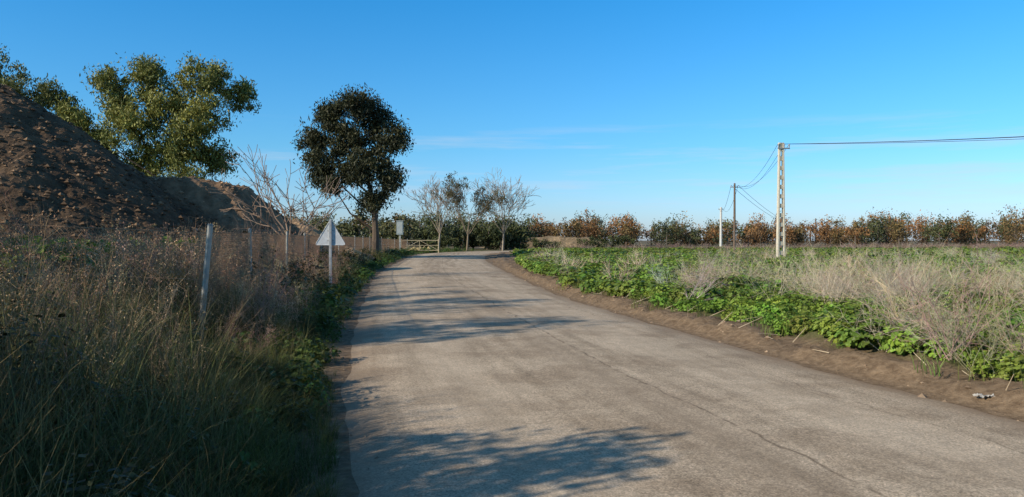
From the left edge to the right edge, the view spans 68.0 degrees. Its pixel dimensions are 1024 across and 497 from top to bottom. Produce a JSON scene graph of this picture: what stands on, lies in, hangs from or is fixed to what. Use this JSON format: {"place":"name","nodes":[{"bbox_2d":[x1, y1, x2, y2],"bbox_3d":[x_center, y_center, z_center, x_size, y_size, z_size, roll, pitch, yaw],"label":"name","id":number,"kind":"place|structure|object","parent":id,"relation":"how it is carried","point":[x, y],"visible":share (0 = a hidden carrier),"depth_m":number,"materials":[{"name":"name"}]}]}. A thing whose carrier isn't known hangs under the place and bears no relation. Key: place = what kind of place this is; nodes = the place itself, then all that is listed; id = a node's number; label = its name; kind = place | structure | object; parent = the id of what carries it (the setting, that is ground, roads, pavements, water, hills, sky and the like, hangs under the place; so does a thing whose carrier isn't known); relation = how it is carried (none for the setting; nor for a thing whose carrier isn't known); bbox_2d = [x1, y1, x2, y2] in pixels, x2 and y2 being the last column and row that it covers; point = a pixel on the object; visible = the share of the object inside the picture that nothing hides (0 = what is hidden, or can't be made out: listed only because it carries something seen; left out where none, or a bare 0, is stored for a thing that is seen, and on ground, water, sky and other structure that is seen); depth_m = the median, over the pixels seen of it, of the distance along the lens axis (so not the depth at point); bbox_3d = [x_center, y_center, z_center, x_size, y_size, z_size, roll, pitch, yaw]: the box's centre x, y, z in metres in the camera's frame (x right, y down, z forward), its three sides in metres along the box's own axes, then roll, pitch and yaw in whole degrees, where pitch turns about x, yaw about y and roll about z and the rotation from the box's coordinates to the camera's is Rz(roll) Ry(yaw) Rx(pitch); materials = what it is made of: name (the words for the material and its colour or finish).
{"place":"outdoors","nodes":[
{"label":"outdoors","id":0,"kind":"place"},
{"bbox_2d":[0,0,1023,240],"label":"sky","id":1,"kind":"structure","parent":0,"point":[649,110],"materials":[{"name":"blue"}]},
{"bbox_2d":[135,241,1023,496],"bbox_3d":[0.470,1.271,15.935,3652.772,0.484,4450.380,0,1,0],"label":"ground","id":2,"kind":"structure","parent":0,"point":[893,370],"depth_m":9.68,"materials":[{"name":"soil"}]},
{"bbox_2d":[0,43,85,118],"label":"eucalyptus tree","id":3,"kind":"object","parent":2,"relation":"on","point":[44,96],"visible":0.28,"depth_m":59.02,"materials":[{"name":"green plant"}]},
{"bbox_2d":[0,84,232,246],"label":"soil mound","id":4,"kind":"object","parent":2,"relation":"on","point":[76,172],"visible":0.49,"depth_m":28.57,"materials":[{"name":"brown soil"}]},
{"bbox_2d":[47,50,261,183],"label":"eucalyptus tree","id":5,"kind":"object","parent":2,"relation":"on","point":[175,152],"visible":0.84,"depth_m":59.11,"materials":[{"name":"green plant"}]},
{"bbox_2d":[0,231,392,496],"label":"roadside scrub","id":6,"kind":"object","parent":2,"relation":"on","point":[125,470],"visible":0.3,"depth_m":5.21,"materials":[{"name":"brown plant"}]},
{"bbox_2d":[0,223,407,336],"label":"chain link fence","id":7,"kind":"object","parent":2,"relation":"on","point":[356,243],"visible":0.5,"depth_m":12.63,"materials":[{"name":"metal"}]},
{"bbox_2d":[0,178,414,452],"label":"dry weeds","id":8,"kind":"object","parent":2,"relation":"on","point":[29,254],"visible":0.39,"depth_m":11.29,"materials":[{"name":"brown plant"}]},
{"bbox_2d":[0,232,472,496],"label":"roadside grass","id":9,"kind":"structure","parent":2,"relation":"on","point":[19,470],"depth_m":4.97,"materials":[{"name":"green plant"}]},
{"bbox_2d":[0,235,474,496],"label":"roadside leafy weeds","id":10,"kind":"object","parent":2,"relation":"on","point":[325,321],"visible":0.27,"depth_m":9.86,"materials":[{"name":"green plant"}]},
{"bbox_2d":[152,176,325,264],"bbox_3d":[-15.985,1.195,37.031,17.030,9.674,17.030,0,1,0],"label":"soil mound","id":11,"kind":"object","parent":2,"relation":"on","point":[195,190],"visible":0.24,"depth_m":34.52,"materials":[{"name":"brown soil"}]},
{"bbox_2d":[210,144,354,247],"bbox_3d":[-9.251,-1.423,31.197,5.154,5.560,5.478,0,1,0],"label":"bare fig tree","id":12,"kind":"object","parent":2,"relation":"on","point":[267,197],"visible":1,"depth_m":30.63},
{"bbox_2d":[316,219,344,285],"bbox_3d":[-5.551,0.353,23.219,0.883,2.480,0.078,0,1,-6],"label":"triangular traffic sign","id":13,"kind":"object","parent":2,"relation":"on","point":[330,235],"visible":0.98,"depth_m":23.21,"materials":[{"name":"metal"}]},
{"bbox_2d":[288,218,375,261],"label":"sand pile","id":14,"kind":"object","parent":2,"relation":"on","point":[316,232],"visible":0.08,"depth_m":49.13,"materials":[{"name":"soil"}]},
{"bbox_2d":[290,82,416,255],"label":"eucalyptus tree","id":15,"kind":"object","parent":2,"relation":"on","point":[364,166],"visible":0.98,"depth_m":59.37,"materials":[{"name":"green plant"}]},
{"bbox_2d":[396,220,403,248],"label":"road sign","id":16,"kind":"object","parent":2,"relation":"on","point":[399,227],"visible":0.89,"depth_m":83.77,"materials":[{"name":"metal"}]},
{"bbox_2d":[401,239,438,252],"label":"metal field gate","id":17,"kind":"structure","parent":2,"relation":"on","point":[419,245],"depth_m":91.97,"materials":[{"name":"metal"}]},
{"bbox_2d":[406,173,465,248],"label":"bare poplar tree","id":18,"kind":"object","parent":2,"relation":"on","point":[445,205],"visible":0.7,"depth_m":111.45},
{"bbox_2d":[430,171,507,250],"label":"acacia tree","id":19,"kind":"object","parent":2,"relation":"on","point":[451,193],"visible":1,"depth_m":107.48,"materials":[{"name":"green plant"}]},
{"bbox_2d":[470,168,538,250],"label":"bare poplar tree","id":20,"kind":"object","parent":2,"relation":"on","point":[505,200],"visible":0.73,"depth_m":113.56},
{"bbox_2d":[426,234,635,248],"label":"bushes","id":21,"kind":"object","parent":2,"relation":"on","point":[445,241],"visible":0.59,"depth_m":135.96,"materials":[{"name":"green plant"}]},
{"bbox_2d":[480,236,610,247],"bbox_3d":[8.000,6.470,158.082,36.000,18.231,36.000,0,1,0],"label":"earth bank","id":22,"kind":"structure","parent":2,"relation":"on","point":[567,241],"depth_m":155.77,"materials":[{"name":"soil"}]},
{"bbox_2d":[307,269,1023,495],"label":"verge clods","id":23,"kind":"object","parent":2,"relation":"on","point":[922,395],"visible":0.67,"depth_m":10.85,"materials":[{"name":"soil"}]},
{"bbox_2d":[718,207,722,245],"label":"concrete utility pole","id":24,"kind":"object","parent":2,"relation":"on","point":[721,209],"visible":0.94,"depth_m":148.78,"materials":[{"name":"white concrete"}]},
{"bbox_2d":[730,183,737,250],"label":"wooden utility pole","id":25,"kind":"object","parent":2,"relation":"on","point":[734,222],"visible":0.93,"depth_m":85.89,"materials":[{"name":"wood"}]},
{"bbox_2d":[509,246,1023,381],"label":"field mallow plants","id":26,"kind":"object","parent":2,"relation":"on","point":[592,275],"visible":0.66,"depth_m":16.96,"materials":[{"name":"green plant"}]},
{"bbox_2d":[525,228,1023,380],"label":"dry brush","id":27,"kind":"object","parent":2,"relation":"on","point":[890,286],"visible":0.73,"depth_m":15.31,"materials":[{"name":"beige plant"}]},
{"bbox_2d":[776,142,789,256],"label":"concrete utility pole","id":28,"kind":"object","parent":2,"relation":"on","point":[781,147],"visible":0.93,"depth_m":49.88,"materials":[{"name":"concrete"}]},
{"bbox_2d":[723,136,1023,224],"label":"overhead wires","id":29,"kind":"object","parent":28,"relation":"hanging from","point":[871,142],"visible":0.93,"depth_m":46.45,"materials":[{"name":"black metal"}]},
{"bbox_2d":[587,290,1013,390],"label":"broken dry stalks","id":30,"kind":"object","parent":2,"relation":"on","point":[780,335],"visible":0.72,"depth_m":11.74,"materials":[{"name":"brown plant"}]},
{"bbox_2d":[972,393,993,397],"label":"crumpled litter","id":31,"kind":"object","parent":2,"relation":"on","point":[983,396],"visible":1,"depth_m":7.39,"materials":[{"name":"paper"}]},
{"bbox_2d":[341,251,1023,496],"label":"asphalt road","id":32,"kind":"structure","parent":0,"point":[474,374],"depth_m":6.82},
{"bbox_2d":[539,252,1023,383],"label":"field grass","id":33,"kind":"structure","parent":0,"point":[765,330],"depth_m":11.86,"materials":[{"name":"green plant"}]}
]}

